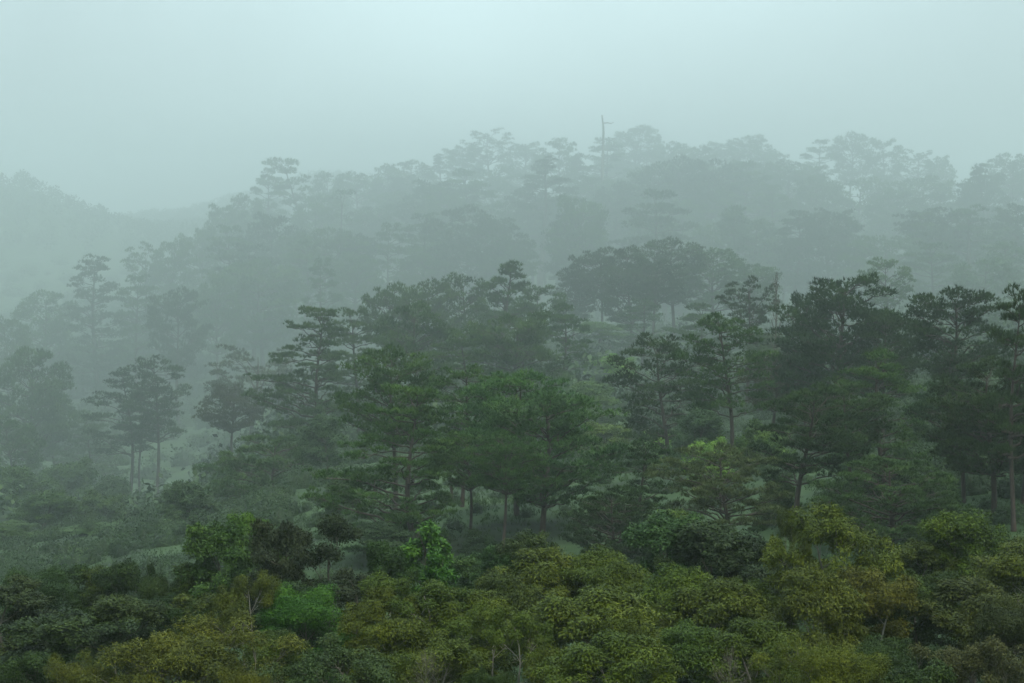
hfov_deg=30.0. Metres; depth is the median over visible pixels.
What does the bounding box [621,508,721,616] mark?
broadleaf tree
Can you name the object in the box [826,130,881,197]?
pine tree
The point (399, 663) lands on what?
broadleaf tree
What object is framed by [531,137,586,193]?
pine tree
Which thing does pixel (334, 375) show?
pine tree
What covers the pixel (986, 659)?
broadleaf tree
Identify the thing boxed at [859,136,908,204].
pine tree
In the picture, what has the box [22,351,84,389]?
pine tree
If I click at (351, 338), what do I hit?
pine tree
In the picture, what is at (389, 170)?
pine tree
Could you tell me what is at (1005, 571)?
broadleaf tree
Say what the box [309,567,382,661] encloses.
broadleaf tree
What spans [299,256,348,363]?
pine tree
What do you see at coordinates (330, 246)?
pine tree
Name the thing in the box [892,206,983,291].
pine tree
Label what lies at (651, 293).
pine tree
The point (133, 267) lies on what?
pine tree
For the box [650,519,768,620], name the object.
broadleaf tree
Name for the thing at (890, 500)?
pine tree
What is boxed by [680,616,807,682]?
broadleaf tree
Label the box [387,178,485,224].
pine tree
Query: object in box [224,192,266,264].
pine tree
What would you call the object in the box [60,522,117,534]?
wild bush
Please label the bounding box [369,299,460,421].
tree
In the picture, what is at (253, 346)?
pine tree
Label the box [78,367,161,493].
pine tree
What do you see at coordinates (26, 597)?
broadleaf tree
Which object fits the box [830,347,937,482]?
pine tree
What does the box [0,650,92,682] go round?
broadleaf tree
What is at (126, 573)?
broadleaf tree
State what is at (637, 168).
pine tree
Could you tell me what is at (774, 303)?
bare tree
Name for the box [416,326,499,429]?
pine tree
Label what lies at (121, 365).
pine tree
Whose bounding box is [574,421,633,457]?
wild bush
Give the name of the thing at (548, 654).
broadleaf tree
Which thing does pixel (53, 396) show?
pine tree
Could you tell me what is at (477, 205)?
pine tree
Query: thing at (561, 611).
broadleaf tree
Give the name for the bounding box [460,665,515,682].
broadleaf tree
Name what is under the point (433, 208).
pine tree
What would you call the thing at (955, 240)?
pine tree
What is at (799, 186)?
pine tree
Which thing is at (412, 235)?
pine tree
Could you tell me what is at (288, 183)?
pine tree
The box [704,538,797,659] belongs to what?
broadleaf tree
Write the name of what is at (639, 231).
pine tree
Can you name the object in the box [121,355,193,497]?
pine tree
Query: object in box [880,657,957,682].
broadleaf tree
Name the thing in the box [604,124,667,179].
pine tree
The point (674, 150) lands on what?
pine tree
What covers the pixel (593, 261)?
pine tree
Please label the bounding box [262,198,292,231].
pine tree
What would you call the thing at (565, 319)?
pine tree
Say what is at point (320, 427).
wild bush
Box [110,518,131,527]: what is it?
wild bush
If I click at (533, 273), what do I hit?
pine tree
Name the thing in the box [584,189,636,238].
pine tree
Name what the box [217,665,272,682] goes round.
broadleaf tree
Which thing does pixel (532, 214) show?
pine tree
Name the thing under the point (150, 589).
broadleaf tree
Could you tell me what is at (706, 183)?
pine tree
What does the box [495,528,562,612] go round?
broadleaf tree
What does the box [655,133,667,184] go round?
pine tree
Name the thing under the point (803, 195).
pine tree
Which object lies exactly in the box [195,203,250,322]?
pine tree
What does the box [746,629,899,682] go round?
broadleaf tree
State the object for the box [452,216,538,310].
pine tree
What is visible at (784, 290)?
pine tree
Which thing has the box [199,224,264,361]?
pine tree
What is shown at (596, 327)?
wild bush
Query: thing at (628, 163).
pine tree
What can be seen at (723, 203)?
pine tree
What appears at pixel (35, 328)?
pine tree
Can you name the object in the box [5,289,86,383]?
pine tree
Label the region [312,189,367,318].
pine tree
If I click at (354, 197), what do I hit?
pine tree
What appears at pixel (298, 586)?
broadleaf tree
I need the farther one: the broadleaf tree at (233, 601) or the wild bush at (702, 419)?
the wild bush at (702, 419)
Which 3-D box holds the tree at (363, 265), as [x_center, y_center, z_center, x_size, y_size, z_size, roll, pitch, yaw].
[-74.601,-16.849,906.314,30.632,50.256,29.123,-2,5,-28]
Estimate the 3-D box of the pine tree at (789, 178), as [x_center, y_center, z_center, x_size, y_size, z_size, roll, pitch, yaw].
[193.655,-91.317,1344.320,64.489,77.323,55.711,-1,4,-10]
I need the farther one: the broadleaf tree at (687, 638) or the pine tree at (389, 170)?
the pine tree at (389, 170)
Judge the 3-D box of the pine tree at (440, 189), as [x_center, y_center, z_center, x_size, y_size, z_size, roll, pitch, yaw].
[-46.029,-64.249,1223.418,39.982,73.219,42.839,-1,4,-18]
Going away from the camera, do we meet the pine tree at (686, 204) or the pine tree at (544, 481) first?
the pine tree at (544, 481)
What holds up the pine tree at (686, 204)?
on the hills
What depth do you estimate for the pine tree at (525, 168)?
1662.84 m
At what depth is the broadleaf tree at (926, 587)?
34.54 m
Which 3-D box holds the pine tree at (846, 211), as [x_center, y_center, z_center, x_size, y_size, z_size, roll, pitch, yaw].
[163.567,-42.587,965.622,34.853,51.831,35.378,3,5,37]
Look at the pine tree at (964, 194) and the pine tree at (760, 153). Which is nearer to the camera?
the pine tree at (964, 194)
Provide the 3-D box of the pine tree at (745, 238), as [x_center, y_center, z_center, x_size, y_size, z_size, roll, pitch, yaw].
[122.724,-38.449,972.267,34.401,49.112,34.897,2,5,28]
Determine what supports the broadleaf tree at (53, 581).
on the hills
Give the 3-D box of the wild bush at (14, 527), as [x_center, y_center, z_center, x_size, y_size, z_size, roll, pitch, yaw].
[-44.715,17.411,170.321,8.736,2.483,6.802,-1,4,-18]
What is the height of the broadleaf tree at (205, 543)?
3.754 m
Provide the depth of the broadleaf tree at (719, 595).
34.64 m
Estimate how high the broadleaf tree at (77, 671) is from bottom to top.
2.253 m
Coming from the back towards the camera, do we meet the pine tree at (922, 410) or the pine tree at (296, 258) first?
the pine tree at (296, 258)
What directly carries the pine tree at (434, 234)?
on the hills
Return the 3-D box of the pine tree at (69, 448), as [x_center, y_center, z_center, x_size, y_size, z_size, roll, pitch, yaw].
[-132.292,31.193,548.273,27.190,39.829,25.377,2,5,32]
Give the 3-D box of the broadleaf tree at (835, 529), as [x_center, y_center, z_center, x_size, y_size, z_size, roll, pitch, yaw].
[6.071,5.058,35.543,3.026,4.152,2.597,-1,4,-14]
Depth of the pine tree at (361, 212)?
1253.18 m
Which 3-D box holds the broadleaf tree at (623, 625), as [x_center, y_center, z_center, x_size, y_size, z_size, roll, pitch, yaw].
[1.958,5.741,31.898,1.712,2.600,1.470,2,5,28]
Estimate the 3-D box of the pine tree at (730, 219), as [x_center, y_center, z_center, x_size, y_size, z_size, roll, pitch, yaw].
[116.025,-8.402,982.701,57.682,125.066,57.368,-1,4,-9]
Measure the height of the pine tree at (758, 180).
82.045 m
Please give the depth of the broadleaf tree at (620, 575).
37.01 m
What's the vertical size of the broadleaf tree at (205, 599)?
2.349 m
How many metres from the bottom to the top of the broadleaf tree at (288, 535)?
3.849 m
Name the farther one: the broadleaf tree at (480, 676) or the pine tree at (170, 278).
the pine tree at (170, 278)
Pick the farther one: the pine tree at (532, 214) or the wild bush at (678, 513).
the pine tree at (532, 214)
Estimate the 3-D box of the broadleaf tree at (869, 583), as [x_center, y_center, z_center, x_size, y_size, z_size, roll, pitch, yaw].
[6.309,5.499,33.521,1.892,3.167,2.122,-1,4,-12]
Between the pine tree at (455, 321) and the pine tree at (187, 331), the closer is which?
the pine tree at (455, 321)
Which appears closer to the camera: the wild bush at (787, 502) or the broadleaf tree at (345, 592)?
the broadleaf tree at (345, 592)
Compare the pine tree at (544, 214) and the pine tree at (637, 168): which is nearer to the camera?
the pine tree at (544, 214)
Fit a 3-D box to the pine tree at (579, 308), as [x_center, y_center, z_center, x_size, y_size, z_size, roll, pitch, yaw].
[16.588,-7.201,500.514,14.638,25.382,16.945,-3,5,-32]
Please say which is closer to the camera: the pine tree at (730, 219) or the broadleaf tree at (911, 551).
the broadleaf tree at (911, 551)
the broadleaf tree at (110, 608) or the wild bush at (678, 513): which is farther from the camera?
the wild bush at (678, 513)
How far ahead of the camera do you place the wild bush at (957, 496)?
75.32 m
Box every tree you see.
[0,315,37,421]
[0,321,39,342]
[0,327,15,343]
[0,346,78,467]
[0,415,47,479]
[0,564,117,660]
[0,573,58,669]
[0,607,140,682]
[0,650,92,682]
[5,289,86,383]
[15,382,103,482]
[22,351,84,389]
[42,646,124,682]
[43,562,113,662]
[49,343,112,395]
[53,417,134,485]
[57,253,133,401]
[62,564,129,658]
[70,298,110,337]
[75,609,312,682]
[76,593,173,673]
[78,336,159,395]
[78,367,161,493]
[91,558,162,677]
[95,593,211,682]
[107,289,156,327]
[108,274,161,389]
[115,300,220,384]
[115,381,171,494]
[120,240,169,355]
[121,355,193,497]
[128,271,175,324]
[137,575,187,678]
[142,285,214,426]
[145,237,200,345]
[145,562,154,629]
[159,592,249,681]
[161,288,216,377]
[170,562,211,598]
[173,519,262,665]
[176,224,225,308]
[191,383,272,451]
[192,452,279,496]
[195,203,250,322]
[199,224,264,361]
[202,343,301,439]
[204,433,349,507]
[211,568,281,667]
[212,242,300,364]
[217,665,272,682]
[218,511,287,665]
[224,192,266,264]
[228,517,316,641]
[228,627,313,682]
[240,305,349,447]
[241,578,330,668]
[247,167,289,231]
[253,631,396,682]
[255,581,386,682]
[258,156,314,209]
[259,237,366,351]
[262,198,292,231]
[270,230,316,320]
[279,226,374,347]
[282,202,344,302]
[288,511,364,676]
[291,193,348,291]
[297,382,458,555]
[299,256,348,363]
[304,171,352,228]
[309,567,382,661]
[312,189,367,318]
[314,307,383,432]
[326,170,385,217]
[326,254,387,353]
[328,229,385,333]
[329,342,445,506]
[333,183,372,232]
[335,586,423,664]
[337,615,456,682]
[342,650,414,682]
[344,203,414,285]
[345,570,483,657]
[357,281,427,369]
[357,539,420,646]
[365,189,422,258]
[367,222,419,316]
[369,163,404,212]
[369,174,422,246]
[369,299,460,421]
[385,240,461,323]
[386,159,442,207]
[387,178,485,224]
[394,278,468,359]
[396,212,457,324]
[396,637,492,682]
[397,518,455,593]
[409,185,465,265]
[412,587,514,682]
[414,193,475,265]
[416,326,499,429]
[417,204,516,325]
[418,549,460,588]
[419,434,480,498]
[426,362,504,506]
[429,153,452,206]
[429,430,506,529]
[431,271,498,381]
[441,144,486,183]
[441,164,536,238]
[442,168,497,273]
[448,552,506,611]
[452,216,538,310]
[452,367,593,515]
[455,203,489,316]
[457,308,574,424]
[458,430,549,544]
[459,127,517,177]
[459,259,551,397]
[459,567,542,682]
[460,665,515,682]
[465,388,635,532]
[465,601,554,682]
[467,250,539,310]
[468,544,524,589]
[484,201,542,297]
[485,240,543,313]
[493,544,585,647]
[494,141,554,201]
[494,190,568,288]
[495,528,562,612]
[501,583,670,682]
[503,283,574,381]
[506,162,582,285]
[510,155,581,309]
[521,643,579,682]
[523,215,571,295]
[526,629,685,682]
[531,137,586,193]
[533,301,601,393]
[537,543,645,682]
[539,211,617,323]
[540,194,610,323]
[544,267,601,339]
[546,218,609,291]
[557,491,657,559]
[561,174,616,225]
[562,154,605,229]
[562,558,651,630]
[567,245,631,341]
[581,137,631,196]
[583,605,686,682]
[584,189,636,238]
[586,181,644,249]
[587,438,690,548]
[594,244,660,356]
[596,331,724,455]
[601,115,613,182]
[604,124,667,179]
[604,188,715,319]
[607,168,682,247]
[610,297,671,365]
[614,151,682,199]
[615,215,678,263]
[617,257,688,337]
[620,162,687,215]
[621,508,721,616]
[623,562,731,674]
[623,626,688,682]
[625,236,717,339]
[630,222,725,315]
[632,154,724,247]
[633,617,745,682]
[642,576,788,678]
[643,197,719,263]
[643,441,794,527]
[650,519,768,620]
[651,302,744,381]
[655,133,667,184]
[656,141,694,169]
[667,310,779,468]
[673,181,735,273]
[678,246,747,337]
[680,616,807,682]
[686,215,784,288]
[694,189,753,290]
[696,205,784,315]
[699,141,745,168]
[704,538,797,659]
[713,159,784,254]
[713,160,786,253]
[714,274,780,414]
[718,263,784,331]
[720,575,800,674]
[721,218,783,311]
[725,134,776,170]
[734,351,808,426]
[738,647,818,682]
[742,387,875,518]
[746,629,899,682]
[747,235,821,302]
[748,561,874,682]
[750,159,829,236]
[758,499,903,634]
[761,271,926,409]
[766,209,830,306]
[767,210,873,302]
[768,506,811,594]
[769,273,780,393]
[779,290,839,429]
[784,174,848,260]
[786,167,831,237]
[791,375,898,483]
[799,139,842,198]
[800,207,864,271]
[807,453,972,551]
[815,176,902,258]
[816,565,921,653]
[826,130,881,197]
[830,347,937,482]
[835,234,942,308]
[847,310,926,441]
[850,632,946,682]
[854,568,970,661]
[857,256,916,308]
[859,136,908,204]
[859,173,919,201]
[861,188,928,273]
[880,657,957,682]
[882,211,962,294]
[886,536,963,640]
[887,283,1022,416]
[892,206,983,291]
[893,220,999,295]
[897,149,938,188]
[897,240,964,308]
[897,375,1007,502]
[901,508,1023,640]
[907,634,1023,682]
[908,573,1023,682]
[916,354,1023,515]
[922,203,1022,287]
[925,154,957,202]
[936,257,1023,306]
[939,181,998,265]
[952,535,1023,654]
[957,162,1010,253]
[959,171,1018,224]
[961,592,1023,676]
[968,282,1023,531]
[973,394,1023,503]
[974,240,1023,296]
[979,646,1023,682]
[982,152,1023,206]
[995,172,1023,219]
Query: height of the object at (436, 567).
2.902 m
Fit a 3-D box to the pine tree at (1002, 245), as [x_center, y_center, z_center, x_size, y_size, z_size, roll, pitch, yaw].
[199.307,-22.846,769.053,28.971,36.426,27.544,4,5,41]
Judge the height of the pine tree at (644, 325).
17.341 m
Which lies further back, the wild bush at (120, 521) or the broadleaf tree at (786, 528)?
the wild bush at (120, 521)
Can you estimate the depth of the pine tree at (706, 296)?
520.27 m
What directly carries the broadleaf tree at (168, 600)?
on the hills
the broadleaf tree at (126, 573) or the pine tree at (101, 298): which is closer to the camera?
the broadleaf tree at (126, 573)
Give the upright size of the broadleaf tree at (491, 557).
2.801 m
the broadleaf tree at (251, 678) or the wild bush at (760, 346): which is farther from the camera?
the wild bush at (760, 346)
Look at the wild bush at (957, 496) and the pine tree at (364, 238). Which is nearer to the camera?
the wild bush at (957, 496)
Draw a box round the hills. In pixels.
[0,182,1023,682]
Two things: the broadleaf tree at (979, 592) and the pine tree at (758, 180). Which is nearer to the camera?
the broadleaf tree at (979, 592)
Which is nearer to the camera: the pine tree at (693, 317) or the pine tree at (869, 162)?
the pine tree at (693, 317)
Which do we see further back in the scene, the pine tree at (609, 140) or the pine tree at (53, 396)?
the pine tree at (609, 140)
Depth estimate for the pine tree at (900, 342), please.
120.67 m
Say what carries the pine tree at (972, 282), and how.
on the hills
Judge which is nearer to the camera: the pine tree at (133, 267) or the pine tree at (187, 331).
the pine tree at (187, 331)
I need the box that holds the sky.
[0,0,1023,218]
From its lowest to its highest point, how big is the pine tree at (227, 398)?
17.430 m
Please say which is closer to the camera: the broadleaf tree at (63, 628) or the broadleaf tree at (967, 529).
the broadleaf tree at (63, 628)
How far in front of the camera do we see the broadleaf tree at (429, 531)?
42.06 m
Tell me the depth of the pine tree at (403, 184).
1476.40 m
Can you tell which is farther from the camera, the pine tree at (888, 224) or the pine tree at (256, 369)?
the pine tree at (888, 224)
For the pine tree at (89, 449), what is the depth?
502.91 m
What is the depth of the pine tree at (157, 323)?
725.71 m
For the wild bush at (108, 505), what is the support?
on the hills
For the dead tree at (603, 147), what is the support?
on the hills
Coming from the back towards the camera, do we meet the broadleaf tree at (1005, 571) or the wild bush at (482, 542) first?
the wild bush at (482, 542)
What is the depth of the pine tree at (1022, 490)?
79.16 m
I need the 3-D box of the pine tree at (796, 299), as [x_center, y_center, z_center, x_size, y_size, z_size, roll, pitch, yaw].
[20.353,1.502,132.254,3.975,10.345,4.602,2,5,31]
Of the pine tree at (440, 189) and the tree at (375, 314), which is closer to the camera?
the tree at (375, 314)
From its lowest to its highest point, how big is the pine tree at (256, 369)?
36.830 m
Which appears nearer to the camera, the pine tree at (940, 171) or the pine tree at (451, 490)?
the pine tree at (451, 490)
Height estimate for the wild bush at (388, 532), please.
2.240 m
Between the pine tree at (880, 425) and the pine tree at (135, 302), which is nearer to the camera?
the pine tree at (880, 425)
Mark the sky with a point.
(123, 106)
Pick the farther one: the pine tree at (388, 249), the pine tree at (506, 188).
the pine tree at (506, 188)
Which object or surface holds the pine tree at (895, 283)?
on the hills
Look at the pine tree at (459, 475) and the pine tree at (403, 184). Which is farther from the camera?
the pine tree at (403, 184)
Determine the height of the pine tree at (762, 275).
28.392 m
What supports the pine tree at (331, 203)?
on the hills
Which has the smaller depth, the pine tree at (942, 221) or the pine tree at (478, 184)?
the pine tree at (942, 221)
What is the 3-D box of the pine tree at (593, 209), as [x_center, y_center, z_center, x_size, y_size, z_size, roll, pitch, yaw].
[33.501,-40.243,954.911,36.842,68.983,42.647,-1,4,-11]
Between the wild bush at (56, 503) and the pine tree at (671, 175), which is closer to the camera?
the wild bush at (56, 503)
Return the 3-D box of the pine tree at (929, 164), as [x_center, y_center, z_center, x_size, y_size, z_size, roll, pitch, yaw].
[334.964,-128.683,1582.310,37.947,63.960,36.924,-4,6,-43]
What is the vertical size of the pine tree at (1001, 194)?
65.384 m
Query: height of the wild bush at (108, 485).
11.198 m
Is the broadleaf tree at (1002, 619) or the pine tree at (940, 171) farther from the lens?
the pine tree at (940, 171)
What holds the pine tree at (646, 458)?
on the hills
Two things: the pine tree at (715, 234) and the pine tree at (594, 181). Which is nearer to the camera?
the pine tree at (715, 234)
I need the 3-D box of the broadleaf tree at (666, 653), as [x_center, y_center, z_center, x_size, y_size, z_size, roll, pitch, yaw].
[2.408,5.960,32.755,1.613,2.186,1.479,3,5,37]
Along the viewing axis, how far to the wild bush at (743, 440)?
109.99 m
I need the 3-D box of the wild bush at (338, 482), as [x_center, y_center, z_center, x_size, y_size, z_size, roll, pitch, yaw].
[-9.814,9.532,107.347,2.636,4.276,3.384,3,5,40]
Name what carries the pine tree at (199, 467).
on the hills
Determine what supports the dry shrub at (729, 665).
on the hills
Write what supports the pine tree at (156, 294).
on the hills
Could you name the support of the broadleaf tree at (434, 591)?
on the hills
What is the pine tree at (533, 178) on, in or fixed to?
on the hills
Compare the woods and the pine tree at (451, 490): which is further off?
the woods
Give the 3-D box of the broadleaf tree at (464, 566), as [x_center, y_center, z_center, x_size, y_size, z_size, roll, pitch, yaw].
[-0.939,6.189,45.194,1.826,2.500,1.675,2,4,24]
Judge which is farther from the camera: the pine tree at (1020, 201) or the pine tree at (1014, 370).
the pine tree at (1020, 201)
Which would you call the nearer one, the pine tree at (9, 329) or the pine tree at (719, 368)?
the pine tree at (719, 368)
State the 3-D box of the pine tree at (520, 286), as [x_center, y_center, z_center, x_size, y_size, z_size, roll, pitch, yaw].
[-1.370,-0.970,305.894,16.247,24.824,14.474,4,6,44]
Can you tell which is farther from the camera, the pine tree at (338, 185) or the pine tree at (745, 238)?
the pine tree at (338, 185)
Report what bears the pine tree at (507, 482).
on the hills
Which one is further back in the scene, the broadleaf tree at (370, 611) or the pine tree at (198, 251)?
the pine tree at (198, 251)
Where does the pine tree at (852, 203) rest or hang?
on the hills
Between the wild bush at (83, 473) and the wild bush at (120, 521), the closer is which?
the wild bush at (120, 521)
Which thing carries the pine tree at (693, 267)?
on the hills
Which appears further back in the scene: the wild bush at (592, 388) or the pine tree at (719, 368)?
the wild bush at (592, 388)
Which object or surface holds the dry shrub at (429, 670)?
on the hills
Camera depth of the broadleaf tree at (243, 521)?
44.19 m
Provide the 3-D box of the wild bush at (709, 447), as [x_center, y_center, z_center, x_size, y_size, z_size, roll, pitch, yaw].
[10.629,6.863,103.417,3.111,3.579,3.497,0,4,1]
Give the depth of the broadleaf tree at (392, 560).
40.51 m
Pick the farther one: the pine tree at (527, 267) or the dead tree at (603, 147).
the dead tree at (603, 147)
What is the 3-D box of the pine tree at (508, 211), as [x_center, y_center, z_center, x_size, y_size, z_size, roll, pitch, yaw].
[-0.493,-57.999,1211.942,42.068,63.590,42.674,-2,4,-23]
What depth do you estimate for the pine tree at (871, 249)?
900.64 m
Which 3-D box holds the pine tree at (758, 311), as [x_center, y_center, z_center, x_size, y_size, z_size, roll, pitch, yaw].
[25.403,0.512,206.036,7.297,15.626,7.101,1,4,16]
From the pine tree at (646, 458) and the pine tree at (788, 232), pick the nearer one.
the pine tree at (646, 458)
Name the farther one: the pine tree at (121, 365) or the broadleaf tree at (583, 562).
the pine tree at (121, 365)
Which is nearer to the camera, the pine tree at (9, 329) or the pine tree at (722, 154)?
the pine tree at (9, 329)
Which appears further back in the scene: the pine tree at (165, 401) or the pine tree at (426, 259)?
the pine tree at (426, 259)
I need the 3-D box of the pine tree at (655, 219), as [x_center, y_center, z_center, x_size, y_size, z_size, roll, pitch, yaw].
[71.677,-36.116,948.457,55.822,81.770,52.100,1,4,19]
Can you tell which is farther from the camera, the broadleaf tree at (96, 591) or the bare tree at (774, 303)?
the bare tree at (774, 303)
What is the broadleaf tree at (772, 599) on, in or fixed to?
on the hills
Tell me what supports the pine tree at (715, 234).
on the hills
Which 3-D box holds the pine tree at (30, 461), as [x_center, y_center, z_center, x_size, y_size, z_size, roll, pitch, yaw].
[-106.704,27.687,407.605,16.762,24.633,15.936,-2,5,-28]
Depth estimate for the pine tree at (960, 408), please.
76.00 m
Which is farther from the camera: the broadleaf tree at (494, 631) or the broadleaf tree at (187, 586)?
the broadleaf tree at (187, 586)
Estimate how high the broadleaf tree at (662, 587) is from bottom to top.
3.005 m
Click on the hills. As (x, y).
(24, 252)
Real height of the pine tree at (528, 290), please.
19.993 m
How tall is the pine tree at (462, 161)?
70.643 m
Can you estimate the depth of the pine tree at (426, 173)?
1580.64 m
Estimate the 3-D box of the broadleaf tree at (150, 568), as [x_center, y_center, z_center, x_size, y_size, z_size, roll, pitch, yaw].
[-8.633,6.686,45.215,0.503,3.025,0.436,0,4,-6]
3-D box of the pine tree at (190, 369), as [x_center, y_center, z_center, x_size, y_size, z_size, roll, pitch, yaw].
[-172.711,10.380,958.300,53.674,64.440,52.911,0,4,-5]
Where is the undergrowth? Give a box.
[0,199,1023,674]
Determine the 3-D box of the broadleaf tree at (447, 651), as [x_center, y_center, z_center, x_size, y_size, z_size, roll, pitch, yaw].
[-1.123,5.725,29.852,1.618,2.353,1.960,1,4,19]
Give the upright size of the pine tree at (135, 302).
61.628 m
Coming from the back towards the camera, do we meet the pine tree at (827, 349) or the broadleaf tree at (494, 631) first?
the pine tree at (827, 349)
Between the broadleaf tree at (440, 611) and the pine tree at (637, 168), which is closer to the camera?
the broadleaf tree at (440, 611)
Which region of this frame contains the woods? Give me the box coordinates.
[0,168,597,255]
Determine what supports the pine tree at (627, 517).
on the hills
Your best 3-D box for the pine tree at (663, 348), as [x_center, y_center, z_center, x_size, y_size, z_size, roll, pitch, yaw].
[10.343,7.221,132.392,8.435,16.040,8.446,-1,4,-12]
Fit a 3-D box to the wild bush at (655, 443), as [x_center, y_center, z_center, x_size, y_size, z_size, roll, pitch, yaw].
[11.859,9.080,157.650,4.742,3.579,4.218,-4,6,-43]
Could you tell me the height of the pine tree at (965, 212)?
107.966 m
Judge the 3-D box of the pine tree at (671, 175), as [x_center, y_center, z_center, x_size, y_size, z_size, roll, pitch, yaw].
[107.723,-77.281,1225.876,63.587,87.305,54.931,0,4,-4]
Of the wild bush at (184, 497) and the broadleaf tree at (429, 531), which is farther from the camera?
the wild bush at (184, 497)
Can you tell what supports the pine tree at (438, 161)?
on the hills
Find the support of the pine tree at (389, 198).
on the hills
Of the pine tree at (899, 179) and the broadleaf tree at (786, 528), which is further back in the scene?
the pine tree at (899, 179)
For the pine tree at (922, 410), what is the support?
on the hills
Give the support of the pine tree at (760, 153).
on the hills
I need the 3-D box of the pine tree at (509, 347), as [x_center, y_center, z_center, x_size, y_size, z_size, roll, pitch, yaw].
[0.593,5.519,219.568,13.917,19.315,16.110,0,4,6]
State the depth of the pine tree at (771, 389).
132.04 m
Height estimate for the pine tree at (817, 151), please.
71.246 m
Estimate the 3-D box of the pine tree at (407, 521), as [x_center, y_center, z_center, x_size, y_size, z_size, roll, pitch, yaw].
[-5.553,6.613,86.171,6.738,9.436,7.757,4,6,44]
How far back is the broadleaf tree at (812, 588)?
32.43 m
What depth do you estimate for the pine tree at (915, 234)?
918.07 m
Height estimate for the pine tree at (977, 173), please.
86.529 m
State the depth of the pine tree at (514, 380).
91.64 m
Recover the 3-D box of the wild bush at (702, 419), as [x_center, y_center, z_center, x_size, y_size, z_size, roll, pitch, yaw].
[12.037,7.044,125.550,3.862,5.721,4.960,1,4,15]
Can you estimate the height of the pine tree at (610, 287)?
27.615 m
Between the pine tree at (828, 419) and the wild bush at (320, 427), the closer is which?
the pine tree at (828, 419)
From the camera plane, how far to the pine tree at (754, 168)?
1364.15 m
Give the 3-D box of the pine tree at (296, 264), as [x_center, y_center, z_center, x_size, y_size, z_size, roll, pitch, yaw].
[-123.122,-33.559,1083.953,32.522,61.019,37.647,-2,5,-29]
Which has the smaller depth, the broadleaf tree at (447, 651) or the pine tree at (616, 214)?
the broadleaf tree at (447, 651)
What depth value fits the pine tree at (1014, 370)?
73.20 m
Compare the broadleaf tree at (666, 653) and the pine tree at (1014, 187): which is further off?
the pine tree at (1014, 187)
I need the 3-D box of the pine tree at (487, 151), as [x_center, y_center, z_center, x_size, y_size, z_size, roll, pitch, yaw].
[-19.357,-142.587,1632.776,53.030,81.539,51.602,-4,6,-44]
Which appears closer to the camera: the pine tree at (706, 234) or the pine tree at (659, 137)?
the pine tree at (706, 234)
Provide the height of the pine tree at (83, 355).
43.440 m
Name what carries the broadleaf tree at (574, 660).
on the hills
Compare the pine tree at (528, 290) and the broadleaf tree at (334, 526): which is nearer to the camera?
the broadleaf tree at (334, 526)
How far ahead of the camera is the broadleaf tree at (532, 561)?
38.22 m
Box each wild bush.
[0,464,58,512]
[0,520,41,541]
[6,489,84,530]
[38,456,100,519]
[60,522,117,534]
[71,488,131,523]
[88,474,139,510]
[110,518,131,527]
[152,480,222,537]
[292,413,357,477]
[312,474,364,520]
[355,520,416,553]
[460,531,499,555]
[562,381,634,424]
[570,321,629,342]
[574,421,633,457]
[589,353,639,379]
[634,430,673,457]
[648,508,709,560]
[666,407,724,459]
[680,436,734,480]
[733,418,798,467]
[744,333,795,365]
[747,474,804,531]
[905,488,975,528]
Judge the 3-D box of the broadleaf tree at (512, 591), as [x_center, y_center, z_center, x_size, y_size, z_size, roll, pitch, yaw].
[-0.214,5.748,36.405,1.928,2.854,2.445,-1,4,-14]
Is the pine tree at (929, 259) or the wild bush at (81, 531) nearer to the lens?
the wild bush at (81, 531)
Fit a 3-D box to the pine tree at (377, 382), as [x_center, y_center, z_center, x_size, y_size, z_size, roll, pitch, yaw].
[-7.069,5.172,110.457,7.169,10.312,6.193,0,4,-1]
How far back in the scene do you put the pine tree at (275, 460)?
162.18 m
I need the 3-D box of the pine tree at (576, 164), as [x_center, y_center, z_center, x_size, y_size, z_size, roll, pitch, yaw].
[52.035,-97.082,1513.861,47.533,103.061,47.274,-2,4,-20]
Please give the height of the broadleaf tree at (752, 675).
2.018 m
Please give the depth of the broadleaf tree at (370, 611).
33.82 m
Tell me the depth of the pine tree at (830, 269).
936.55 m
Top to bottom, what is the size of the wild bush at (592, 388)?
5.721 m
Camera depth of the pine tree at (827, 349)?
124.56 m
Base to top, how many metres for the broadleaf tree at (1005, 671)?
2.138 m
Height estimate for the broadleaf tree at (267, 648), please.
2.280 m
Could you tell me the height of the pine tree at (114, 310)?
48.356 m
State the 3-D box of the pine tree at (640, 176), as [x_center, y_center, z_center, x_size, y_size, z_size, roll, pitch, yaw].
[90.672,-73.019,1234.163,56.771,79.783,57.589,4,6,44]
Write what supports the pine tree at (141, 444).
on the hills
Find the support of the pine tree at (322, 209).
on the hills
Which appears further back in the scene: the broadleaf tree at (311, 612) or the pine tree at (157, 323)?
the pine tree at (157, 323)
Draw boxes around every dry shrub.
[404,649,449,682]
[707,644,764,682]
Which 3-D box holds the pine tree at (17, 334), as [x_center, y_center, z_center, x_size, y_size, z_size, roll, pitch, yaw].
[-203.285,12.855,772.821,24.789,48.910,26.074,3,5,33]
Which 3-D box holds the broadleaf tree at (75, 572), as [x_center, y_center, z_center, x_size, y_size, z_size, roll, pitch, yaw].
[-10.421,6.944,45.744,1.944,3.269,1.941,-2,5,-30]
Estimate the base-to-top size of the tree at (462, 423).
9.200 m
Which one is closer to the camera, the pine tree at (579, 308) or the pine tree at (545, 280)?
the pine tree at (579, 308)

